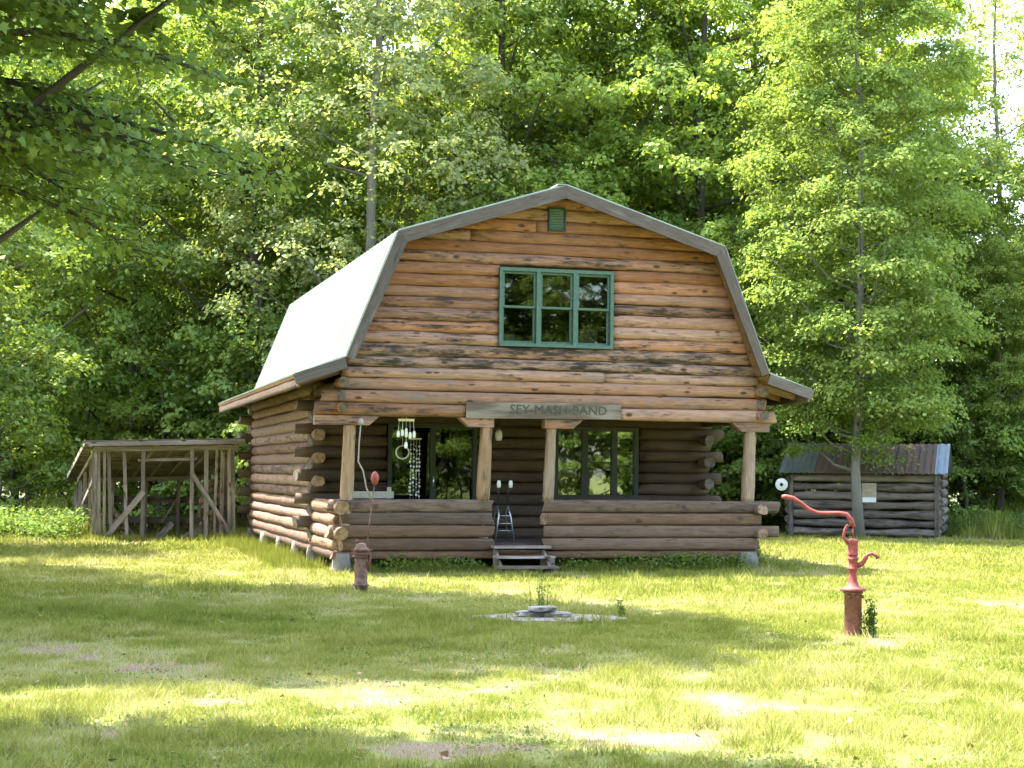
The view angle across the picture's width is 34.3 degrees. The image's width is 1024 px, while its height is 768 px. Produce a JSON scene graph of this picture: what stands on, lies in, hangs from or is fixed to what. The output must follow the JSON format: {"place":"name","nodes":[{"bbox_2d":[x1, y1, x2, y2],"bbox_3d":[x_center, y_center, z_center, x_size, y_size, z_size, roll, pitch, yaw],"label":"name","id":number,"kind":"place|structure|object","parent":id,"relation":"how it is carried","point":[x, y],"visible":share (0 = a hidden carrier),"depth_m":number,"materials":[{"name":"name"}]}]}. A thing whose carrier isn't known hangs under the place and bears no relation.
{"place":"outdoors","nodes":[
{"label":"outdoors","id":0,"kind":"place"},
{"bbox_2d":[199,497,203,503],"bbox_3d":[-7.059,2.668,37.823,0.180,0.178,0.476,43,-13,-10],"label":"firewood log","id":1,"kind":"object","parent":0,"point":[201,500],"visible":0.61,"depth_m":37.63,"materials":[{"name":"brown wood"}]},
{"bbox_2d":[209,479,214,485],"bbox_3d":[-6.848,2.258,37.888,0.178,0.180,0.476,6,-3,-9],"label":"firewood log","id":2,"kind":"object","parent":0,"point":[211,482],"visible":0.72,"depth_m":37.68,"materials":[{"name":"brown wood"}]},
{"bbox_2d":[216,529,789,572],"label":"rank grass","id":3,"kind":"structure","parent":0,"point":[274,557],"depth_m":27.41,"materials":[{"name":"green plant"}]},
{"bbox_2d":[0,481,1023,767],"bbox_3d":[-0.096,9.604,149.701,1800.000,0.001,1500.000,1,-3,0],"label":"ground","id":4,"kind":"structure","parent":0,"point":[422,743],"depth_m":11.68,"materials":[{"name":"green plant"}]},
{"bbox_2d":[6,260,15,509],"bbox_3d":[-16.717,-0.370,55.261,0.635,9.513,0.180,1,-3,0],"label":"bare trunk","id":5,"kind":"object","parent":4,"relation":"on","point":[12,474],"depth_m":55.03,"materials":[{"name":"brown plant"}]},
{"bbox_2d":[0,206,39,303],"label":"broadleaf tree","id":6,"kind":"object","parent":4,"relation":"on","point":[8,265],"visible":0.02,"depth_m":56.44,"materials":[{"name":"green plant"}]},
{"bbox_2d":[1,221,66,500],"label":"broadleaf tree","id":7,"kind":"object","parent":4,"relation":"on","point":[30,467],"depth_m":79.51,"materials":[{"name":"green plant"}]},
{"bbox_2d":[1,397,72,502],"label":"sapling","id":8,"kind":"object","parent":4,"relation":"on","point":[6,480],"visible":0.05,"depth_m":61.58,"materials":[{"name":"green plant"}]},
{"bbox_2d":[0,333,79,505],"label":"sapling","id":9,"kind":"object","parent":4,"relation":"on","point":[55,469],"visible":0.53,"depth_m":43.84,"materials":[{"name":"green plant"}]},
{"bbox_2d":[2,19,81,400],"bbox_3d":[-20.448,-5.880,64.402,10.924,21.451,11.637,2,-3,-18],"label":"broadleaf tree","id":10,"kind":"object","parent":4,"relation":"on","point":[27,253],"depth_m":62.13,"materials":[{"name":"green plant"}]},
{"bbox_2d":[0,101,106,502],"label":"broadleaf tree","id":11,"kind":"object","parent":4,"relation":"on","point":[9,252],"visible":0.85,"depth_m":32.88,"materials":[{"name":"green plant"}]},
{"bbox_2d":[0,15,121,396],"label":"broadleaf tree","id":12,"kind":"object","parent":4,"relation":"on","point":[91,167],"visible":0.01,"depth_m":56.46,"materials":[{"name":"green plant"}]},
{"bbox_2d":[1,219,147,475],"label":"broadleaf tree","id":13,"kind":"object","parent":4,"relation":"on","point":[59,400],"depth_m":67.22,"materials":[{"name":"green plant"}]},
{"bbox_2d":[34,411,128,510],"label":"sapling","id":14,"kind":"object","parent":4,"relation":"on","point":[101,483],"visible":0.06,"depth_m":56.53,"materials":[{"name":"green plant"}]},
{"bbox_2d":[5,366,166,514],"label":"sapling","id":15,"kind":"object","parent":4,"relation":"on","point":[76,426],"visible":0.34,"depth_m":46.17,"materials":[{"name":"green plant"}]},
{"bbox_2d":[0,9,185,459],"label":"broadleaf tree","id":16,"kind":"object","parent":4,"relation":"on","point":[109,198],"visible":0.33,"depth_m":44.91,"materials":[{"name":"green plant"}]},
{"bbox_2d":[6,0,226,482],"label":"broadleaf tree","id":17,"kind":"object","parent":4,"relation":"on","point":[92,220],"visible":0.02,"depth_m":61.34,"materials":[{"name":"green plant"}]},
{"bbox_2d":[0,1,273,506],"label":"broadleaf tree","id":18,"kind":"object","parent":4,"relation":"on","point":[82,238],"visible":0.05,"depth_m":55.49,"materials":[{"name":"green plant"}]},
{"bbox_2d":[71,349,204,509],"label":"sapling","id":19,"kind":"object","parent":4,"relation":"on","point":[98,416],"visible":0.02,"depth_m":56.20,"materials":[{"name":"green plant"}]},
{"bbox_2d":[0,0,307,514],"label":"broadleaf tree","id":20,"kind":"object","parent":4,"relation":"on","point":[49,291],"visible":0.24,"depth_m":47.50,"materials":[{"name":"green plant"}]},
{"bbox_2d":[86,379,221,525],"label":"sapling","id":21,"kind":"object","parent":4,"relation":"on","point":[162,488],"visible":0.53,"depth_m":45.09,"materials":[{"name":"green plant"}]},
{"bbox_2d":[65,438,244,537],"bbox_3d":[-8.624,2.481,39.418,3.525,2.345,6.065,2,-3,-19],"label":"lean to","id":22,"kind":"object","parent":4,"relation":"on","point":[112,462],"visible":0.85,"depth_m":37.31,"materials":[{"name":"brown wood"}]},
{"bbox_2d":[0,0,321,273],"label":"maple tree","id":23,"kind":"object","parent":4,"relation":"on","point":[106,125],"visible":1,"depth_m":20.05,"materials":[{"name":"green plant"}]},
{"bbox_2d":[156,521,173,537],"bbox_3d":[-7.890,3.331,37.673,0.414,0.434,0.030,2,-3,-18],"label":"scrap board","id":24,"kind":"object","parent":4,"relation":"on","point":[165,529],"visible":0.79,"depth_m":37.66,"materials":[{"name":"grey wood"}]},
{"bbox_2d":[44,0,332,511],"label":"broadleaf tree","id":25,"kind":"object","parent":4,"relation":"on","point":[202,190],"visible":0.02,"depth_m":61.49,"materials":[{"name":"green plant"}]},
{"bbox_2d":[131,328,248,505],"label":"sapling","id":26,"kind":"object","parent":4,"relation":"on","point":[220,436],"visible":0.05,"depth_m":48.29,"materials":[{"name":"green plant"}]},
{"bbox_2d":[180,527,200,537],"bbox_3d":[-7.270,3.401,37.582,0.502,0.324,0.030,1,-3,-13],"label":"scrap board","id":27,"kind":"object","parent":4,"relation":"on","point":[196,531],"visible":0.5,"depth_m":37.59,"materials":[{"name":"grey wood"}]},
{"bbox_2d":[171,313,284,514],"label":"sapling","id":28,"kind":"object","parent":4,"relation":"on","point":[246,348],"visible":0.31,"depth_m":43.88,"materials":[{"name":"green plant"}]},
{"bbox_2d":[55,0,401,516],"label":"broadleaf tree","id":29,"kind":"object","parent":4,"relation":"on","point":[313,168],"visible":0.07,"depth_m":53.21,"materials":[{"name":"green plant"}]},
{"bbox_2d":[26,0,437,519],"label":"broadleaf tree","id":30,"kind":"object","parent":4,"relation":"on","point":[190,298],"visible":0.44,"depth_m":46.25,"materials":[{"name":"green plant"}]},
{"bbox_2d":[221,410,249,500],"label":"sapling","id":31,"kind":"object","parent":4,"relation":"on","point":[236,428],"visible":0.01,"depth_m":41.34,"materials":[{"name":"green plant"}]},
{"bbox_2d":[202,93,286,436],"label":"broadleaf tree","id":32,"kind":"object","parent":4,"relation":"on","point":[228,208],"depth_m":70.48,"materials":[{"name":"green plant"}]},
{"bbox_2d":[236,112,410,311],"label":"broadleaf tree","id":33,"kind":"object","parent":4,"relation":"on","point":[340,201],"depth_m":71.67,"materials":[{"name":"green plant"}]},
{"bbox_2d":[214,33,449,339],"bbox_3d":[-7.152,-4.009,61.955,12.429,17.689,11.701,-2,-4,36],"label":"broadleaf tree","id":34,"kind":"object","parent":4,"relation":"on","point":[335,211],"visible":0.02,"depth_m":59.15,"materials":[{"name":"green plant"}]},
{"bbox_2d":[145,0,562,415],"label":"broadleaf tree","id":35,"kind":"object","parent":4,"relation":"on","point":[405,62],"visible":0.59,"depth_m":43.58,"materials":[{"name":"green plant"}]},
{"bbox_2d":[198,35,511,410],"bbox_3d":[-4.406,-3.776,56.224,11.025,16.666,11.710,0,-3,13],"label":"broadleaf tree","id":36,"kind":"object","parent":4,"relation":"on","point":[352,212],"visible":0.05,"depth_m":54.50,"materials":[{"name":"green plant"}]},
{"bbox_2d":[350,472,378,591],"bbox_3d":[-1.951,1.979,21.921,0.359,1.650,0.252,1,-3,0],"label":"pump stub","id":37,"kind":"object","parent":4,"relation":"on","point":[360,554],"visible":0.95,"depth_m":21.83,"materials":[{"name":"red metal"}]},
{"bbox_2d":[357,8,541,221],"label":"broadleaf tree","id":38,"kind":"object","parent":4,"relation":"on","point":[448,133],"visible":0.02,"depth_m":68.94,"materials":[{"name":"green plant"}]},
{"bbox_2d":[337,1,650,258],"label":"broadleaf tree","id":39,"kind":"object","parent":4,"relation":"on","point":[469,61],"visible":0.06,"depth_m":53.66,"materials":[{"name":"green plant"}]},
{"bbox_2d":[0,496,995,523],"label":"forest floor plants","id":40,"kind":"object","parent":4,"relation":"on","point":[188,513],"visible":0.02,"depth_m":51.94,"materials":[{"name":"green plant"}]},
{"bbox_2d":[379,19,629,222],"bbox_3d":[-0.690,-4.661,61.687,11.960,19.105,12.126,-2,-4,36],"label":"broadleaf tree","id":41,"kind":"object","parent":4,"relation":"on","point":[450,49],"depth_m":60.89,"materials":[{"name":"green plant"}]},
{"bbox_2d":[315,0,702,244],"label":"broadleaf tree","id":42,"kind":"object","parent":4,"relation":"on","point":[544,83],"visible":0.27,"depth_m":47.71,"materials":[{"name":"green plant"}]},
{"bbox_2d":[4,578,1017,767],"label":"fallen leaves","id":43,"kind":"object","parent":4,"relation":"on","point":[445,753],"visible":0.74,"depth_m":10.91,"materials":[{"name":"brown plant"}]},
{"bbox_2d":[0,577,1023,767],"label":"clover","id":44,"kind":"object","parent":4,"relation":"on","point":[488,732],"visible":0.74,"depth_m":11.26,"materials":[{"name":"green plant"}]},
{"bbox_2d":[0,501,1023,539],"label":"undergrowth","id":45,"kind":"object","parent":4,"relation":"on","point":[56,524],"visible":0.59,"depth_m":37.84,"materials":[{"name":"green plant"}]},
{"bbox_2d":[218,184,813,572],"bbox_3d":[-0.804,0.218,32.848,8.813,6.356,12.530,1,-3,-15],"label":"log cabin","id":46,"kind":"object","parent":4,"relation":"on","point":[601,448],"visible":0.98,"depth_m":27.66,"materials":[{"name":"brown wood"}]},
{"bbox_2d":[358,418,370,498],"bbox_3d":[-2.330,1.180,26.211,0.242,1.285,0.095,2,-3,-18],"label":"hanging cable","id":47,"kind":"object","parent":46,"relation":"hanging from","point":[360,421],"visible":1,"depth_m":26.19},
{"bbox_2d":[353,487,393,498],"bbox_3d":[-2.313,2.134,27.041,0.820,0.900,0.450,1,-3,-15],"label":"porch bench","id":48,"kind":"object","parent":46,"relation":"on","point":[388,494],"visible":0.11,"depth_m":27.21,"materials":[{"name":"beige paint"}]},
{"bbox_2d":[395,440,409,459],"bbox_3d":[-1.825,0.826,27.684,0.241,0.870,0.024,1,-3,-15],"label":"hanging ring","id":49,"kind":"object","parent":46,"relation":"hanging from","point":[401,446],"visible":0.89,"depth_m":27.66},
{"bbox_2d":[397,417,415,447],"bbox_3d":[-1.707,0.779,26.732,0.309,0.525,0.052,1,-3,-15],"label":"wind chime","id":50,"kind":"object","parent":46,"relation":"hanging from","point":[410,435],"visible":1,"depth_m":26.72,"materials":[{"name":"white paint"}]},
{"bbox_2d":[408,438,420,496],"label":"shell strands","id":51,"kind":"object","parent":46,"relation":"hanging from","point":[412,482],"visible":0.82,"depth_m":27.80},
{"bbox_2d":[386,423,477,537],"bbox_3d":[-1.400,1.696,29.078,1.600,1.990,0.178,1,-3,-15],"label":"porch door","id":52,"kind":"structure","parent":46,"relation":"in","point":[432,444],"depth_m":29.08,"materials":[{"name":"paint"}]},
{"bbox_2d":[495,419,501,440],"bbox_3d":[-0.216,0.639,27.359,0.120,0.600,0.120,1,-3,-15],"label":"hanging lantern","id":53,"kind":"object","parent":46,"relation":"hanging from","point":[498,435],"visible":0.91,"depth_m":27.31,"materials":[{"name":"white glass"}]},
{"bbox_2d":[490,480,514,541],"bbox_3d":[-0.169,2.148,28.101,0.362,1.032,0.373,2,-3,-18],"label":"metal walker","id":54,"kind":"object","parent":46,"relation":"on","point":[510,486],"visible":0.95,"depth_m":28.00,"materials":[{"name":"paint"}]},
{"bbox_2d":[504,333,514,340],"bbox_3d":[-0.102,-0.732,27.538,0.250,0.200,0.250,1,-3,-15],"label":"storage bin","id":55,"kind":"object","parent":46,"relation":"on","point":[508,337],"visible":0.43,"depth_m":27.43,"materials":[{"name":"green plastic"}]},
{"bbox_2d":[498,267,613,348],"bbox_3d":[0.716,-1.240,27.346,1.960,1.290,0.205,1,-3,-15],"label":"gable window","id":56,"kind":"structure","parent":46,"relation":"in","point":[537,273],"depth_m":27.29,"materials":[{"name":"green paint"}]},
{"bbox_2d":[566,329,596,342],"bbox_3d":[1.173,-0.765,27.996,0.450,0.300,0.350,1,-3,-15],"label":"window pane","id":57,"kind":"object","parent":56,"relation":"attached to","point":[587,335],"visible":0.57,"depth_m":27.85,"materials":[{"name":"glass"}]},
{"bbox_2d":[553,427,638,499],"bbox_3d":[1.569,1.446,29.848,1.800,1.330,0.300,1,-3,-15],"label":"porch window","id":58,"kind":"structure","parent":46,"relation":"in","point":[613,462],"depth_m":29.93,"materials":[{"name":"paint"}]},
{"bbox_2d":[490,546,559,573],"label":"porch steps","id":59,"kind":"structure","parent":4,"relation":"on","point":[544,558],"depth_m":26.50,"materials":[{"name":"grey wood"}]},
{"bbox_2d":[526,567,552,605],"bbox_3d":[0.324,2.355,18.964,0.279,0.529,0.242,3,-4,-42],"label":"weed plant","id":60,"kind":"object","parent":4,"relation":"on","point":[542,598],"visible":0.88,"depth_m":18.98,"materials":[{"name":"green plant"}]},
{"bbox_2d":[478,613,627,623],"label":"well slab","id":61,"kind":"structure","parent":4,"relation":"on","point":[537,618],"depth_m":18.01,"materials":[{"name":"concrete"}]},
{"bbox_2d":[515,610,544,616],"bbox_3d":[0.205,2.521,18.187,0.355,0.072,0.212,1,-3,-11],"label":"flat stone","id":62,"kind":"object","parent":61,"relation":"on","point":[523,613],"visible":0.86,"depth_m":18.11,"materials":[{"name":"grey stone"}]},
{"bbox_2d":[527,606,557,611],"bbox_3d":[0.331,2.461,18.146,0.386,0.060,0.220,2,-3,-29],"label":"flat stone","id":63,"kind":"object","parent":62,"relation":"on","point":[541,608],"visible":1,"depth_m":18.05,"materials":[{"name":"grey stone"}]},
{"bbox_2d":[544,611,571,616],"bbox_3d":[0.497,2.531,18.210,0.333,0.060,0.226,1,-3,0],"label":"flat stone","id":64,"kind":"object","parent":61,"relation":"on","point":[550,614],"visible":0.83,"depth_m":18.13,"materials":[{"name":"grey stone"}]},
{"bbox_2d":[347,549,794,571],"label":"weeds","id":65,"kind":"object","parent":4,"relation":"on","point":[685,560],"visible":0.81,"depth_m":27.34,"materials":[{"name":"green plant"}]},
{"bbox_2d":[409,0,806,303],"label":"broadleaf tree","id":66,"kind":"object","parent":4,"relation":"on","point":[674,219],"visible":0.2,"depth_m":49.37,"materials":[{"name":"green plant"}]},
{"bbox_2d":[475,18,745,243],"bbox_3d":[3.558,-4.416,63.447,13.263,18.876,12.486,-1,-3,20],"label":"broadleaf tree","id":67,"kind":"object","parent":4,"relation":"on","point":[653,130],"depth_m":60.66,"materials":[{"name":"green plant"}]},
{"bbox_2d":[614,599,627,615],"bbox_3d":[1.208,2.498,18.490,0.158,0.210,0.143,2,-3,-26],"label":"weed plant","id":68,"kind":"object","parent":4,"relation":"on","point":[621,609],"visible":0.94,"depth_m":18.47,"materials":[{"name":"green plant"}]},
{"bbox_2d":[479,5,771,350],"bbox_3d":[3.530,-4.319,56.458,11.605,17.947,11.016,2,-3,-22],"label":"broadleaf tree","id":69,"kind":"object","parent":4,"relation":"on","point":[727,179],"visible":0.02,"depth_m":54.52,"materials":[{"name":"green plant"}]},
{"bbox_2d":[504,0,908,456],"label":"broadleaf tree","id":70,"kind":"object","parent":4,"relation":"on","point":[716,232],"visible":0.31,"depth_m":46.99,"materials":[{"name":"green plant"}]},
{"bbox_2d":[637,25,792,438],"bbox_3d":[7.588,-4.672,64.312,10.626,19.586,9.975,-1,-3,22],"label":"broadleaf tree","id":71,"kind":"object","parent":4,"relation":"on","point":[740,65],"depth_m":63.12,"materials":[{"name":"green plant"}]},
{"bbox_2d":[710,433,762,500],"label":"sapling","id":72,"kind":"object","parent":4,"relation":"on","point":[723,453],"depth_m":52.09,"materials":[{"name":"green plant"}]},
{"bbox_2d":[708,426,785,498],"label":"sapling","id":73,"kind":"object","parent":4,"relation":"on","point":[737,465],"visible":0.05,"depth_m":44.39,"materials":[{"name":"green plant"}]},
{"bbox_2d":[576,0,921,515],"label":"broadleaf tree","id":74,"kind":"object","parent":4,"relation":"on","point":[713,108],"visible":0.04,"depth_m":53.03,"materials":[{"name":"green plant"}]},
{"bbox_2d":[722,435,784,500],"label":"sapling","id":75,"kind":"object","parent":4,"relation":"on","point":[763,481],"visible":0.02,"depth_m":54.00,"materials":[{"name":"green plant"}]},
{"bbox_2d":[708,405,815,525],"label":"sapling","id":76,"kind":"object","parent":4,"relation":"on","point":[761,454],"visible":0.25,"depth_m":45.64,"materials":[{"name":"green plant"}]},
{"bbox_2d":[726,354,911,518],"bbox_3d":[8.645,1.679,48.083,4.677,5.177,4.330,3,-4,-40],"label":"sapling","id":77,"kind":"object","parent":4,"relation":"on","point":[769,485],"visible":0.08,"depth_m":47.62,"materials":[{"name":"green plant"}]},
{"bbox_2d":[626,0,1023,490],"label":"broadleaf tree","id":78,"kind":"object","parent":4,"relation":"on","point":[973,174],"visible":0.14,"depth_m":49.15,"materials":[{"name":"green plant"}]},
{"bbox_2d":[782,494,879,636],"bbox_3d":[3.196,1.843,16.627,0.979,1.460,0.260,1,-3,0],"label":"hand pump","id":79,"kind":"object","parent":4,"relation":"on","point":[853,590],"visible":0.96,"depth_m":16.59,"materials":[{"name":"metal"}]},
{"bbox_2d":[710,0,989,443],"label":"broadleaf tree","id":80,"kind":"object","parent":4,"relation":"on","point":[966,39],"visible":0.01,"depth_m":62.95,"materials":[{"name":"green plant"}]},
{"bbox_2d":[719,0,1010,537],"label":"shade tree","id":81,"kind":"object","parent":4,"relation":"on","point":[827,38],"visible":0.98,"depth_m":41.66,"materials":[{"name":"green plant"}]},
{"bbox_2d":[779,443,952,537],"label":"log shed","id":82,"kind":"structure","parent":4,"relation":"on","point":[915,503],"depth_m":43.04,"materials":[{"name":"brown wood"}]},
{"bbox_2d":[775,474,787,490],"bbox_3d":[7.050,2.560,43.341,0.330,0.466,0.058,0,-3,17],"label":"white disc","id":83,"kind":"object","parent":82,"relation":"hanging from","point":[781,483],"visible":1,"depth_m":43.33,"materials":[{"name":"paint"}]},
{"bbox_2d":[862,483,875,502],"bbox_3d":[9.220,2.809,42.771,0.360,0.500,0.016,0,-3,17],"label":"notice sign","id":84,"kind":"object","parent":82,"relation":"attached to","point":[868,492],"visible":0.95,"depth_m":42.77,"materials":[{"name":"beige paper"}]},
{"bbox_2d":[860,599,877,636],"bbox_3d":[3.556,2.329,16.514,0.206,0.394,0.146,0,-3,17],"label":"weed plant","id":85,"kind":"object","parent":4,"relation":"on","point":[871,630],"visible":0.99,"depth_m":16.50,"materials":[{"name":"green plant"}]},
{"bbox_2d":[745,23,1023,443],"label":"broadleaf tree","id":86,"kind":"object","parent":4,"relation":"on","point":[988,116],"visible":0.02,"depth_m":55.55,"materials":[{"name":"green plant"}]},
{"bbox_2d":[823,395,958,482],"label":"sapling","id":87,"kind":"object","parent":4,"relation":"on","point":[934,439],"visible":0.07,"depth_m":47.39,"materials":[{"name":"green plant"}]},
{"bbox_2d":[800,118,1023,488],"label":"broadleaf tree","id":88,"kind":"object","parent":4,"relation":"on","point":[995,152],"visible":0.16,"depth_m":48.63,"materials":[{"name":"green plant"}]},
{"bbox_2d":[836,0,1023,510],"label":"broadleaf tree","id":89,"kind":"object","parent":4,"relation":"on","point":[974,26],"visible":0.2,"depth_m":53.59,"materials":[{"name":"green plant"}]},
{"bbox_2d":[903,430,977,507],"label":"sapling","id":90,"kind":"object","parent":4,"relation":"on","point":[952,495],"visible":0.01,"depth_m":55.90,"materials":[{"name":"green plant"}]},
{"bbox_2d":[906,360,1023,515],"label":"sapling","id":91,"kind":"object","parent":4,"relation":"on","point":[960,489],"visible":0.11,"depth_m":49.79,"materials":[{"name":"green plant"}]},
{"bbox_2d":[918,374,1023,519],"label":"sapling","id":92,"kind":"object","parent":4,"relation":"on","point":[967,498],"visible":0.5,"depth_m":46.60,"materials":[{"name":"green plant"}]},
{"bbox_2d":[922,227,1023,516],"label":"broadleaf tree","id":93,"kind":"object","parent":4,"relation":"on","point":[999,365],"visible":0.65,"depth_m":47.01,"materials":[{"name":"green plant"}]},
{"bbox_2d":[937,126,1023,483],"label":"broadleaf tree","id":94,"kind":"object","parent":4,"relation":"on","point":[1018,189],"visible":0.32,"depth_m":48.67,"materials":[{"name":"green plant"}]},
{"bbox_2d":[960,240,1023,494],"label":"broadleaf tree","id":95,"kind":"object","parent":4,"relation":"on","point":[1010,307],"visible":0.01,"depth_m":57.68,"materials":[{"name":"green plant"}]},
{"bbox_2d":[979,368,1023,506],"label":"sapling","id":96,"kind":"object","parent":4,"relation":"on","point":[1009,498],"depth_m":53.42,"materials":[{"name":"green plant"}]},
{"bbox_2d":[995,428,1023,515],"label":"sapling","id":97,"kind":"object","parent":4,"relation":"on","point":[1020,492],"visible":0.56,"depth_m":46.68,"materials":[{"name":"green plant"}]},
{"bbox_2d":[995,10,1023,226],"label":"broadleaf tree","id":98,"kind":"object","parent":4,"relation":"on","point":[1019,47],"visible":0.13,"depth_m":63.50,"materials":[{"name":"green plant"}]},
{"bbox_2d":[0,487,1023,542],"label":"long grass","id":99,"kind":"structure","parent":0,"point":[996,530],"depth_m":42.40,"materials":[{"name":"green plant"}]},
{"bbox_2d":[20,0,1023,360],"label":"sky","id":100,"kind":"structure","parent":0,"point":[1015,98],"materials":[{"name":"white"}]},
{"bbox_3d":[-6.866,3.058,37.837,0.128,0.148,0.475,9,-2,-13],"label":"firewood log","id":101,"kind":"object","parent":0,"visible":0},
{"bbox_2d":[208,509,213,515],"bbox_3d":[-6.867,2.945,37.849,0.180,0.178,0.476,25,-8,-9],"label":"firewood log","id":102,"kind":"object","parent":101,"relation":"on","point":[210,512],"visible":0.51,"depth_m":37.65,"materials":[{"name":"brown wood"}]}
]}

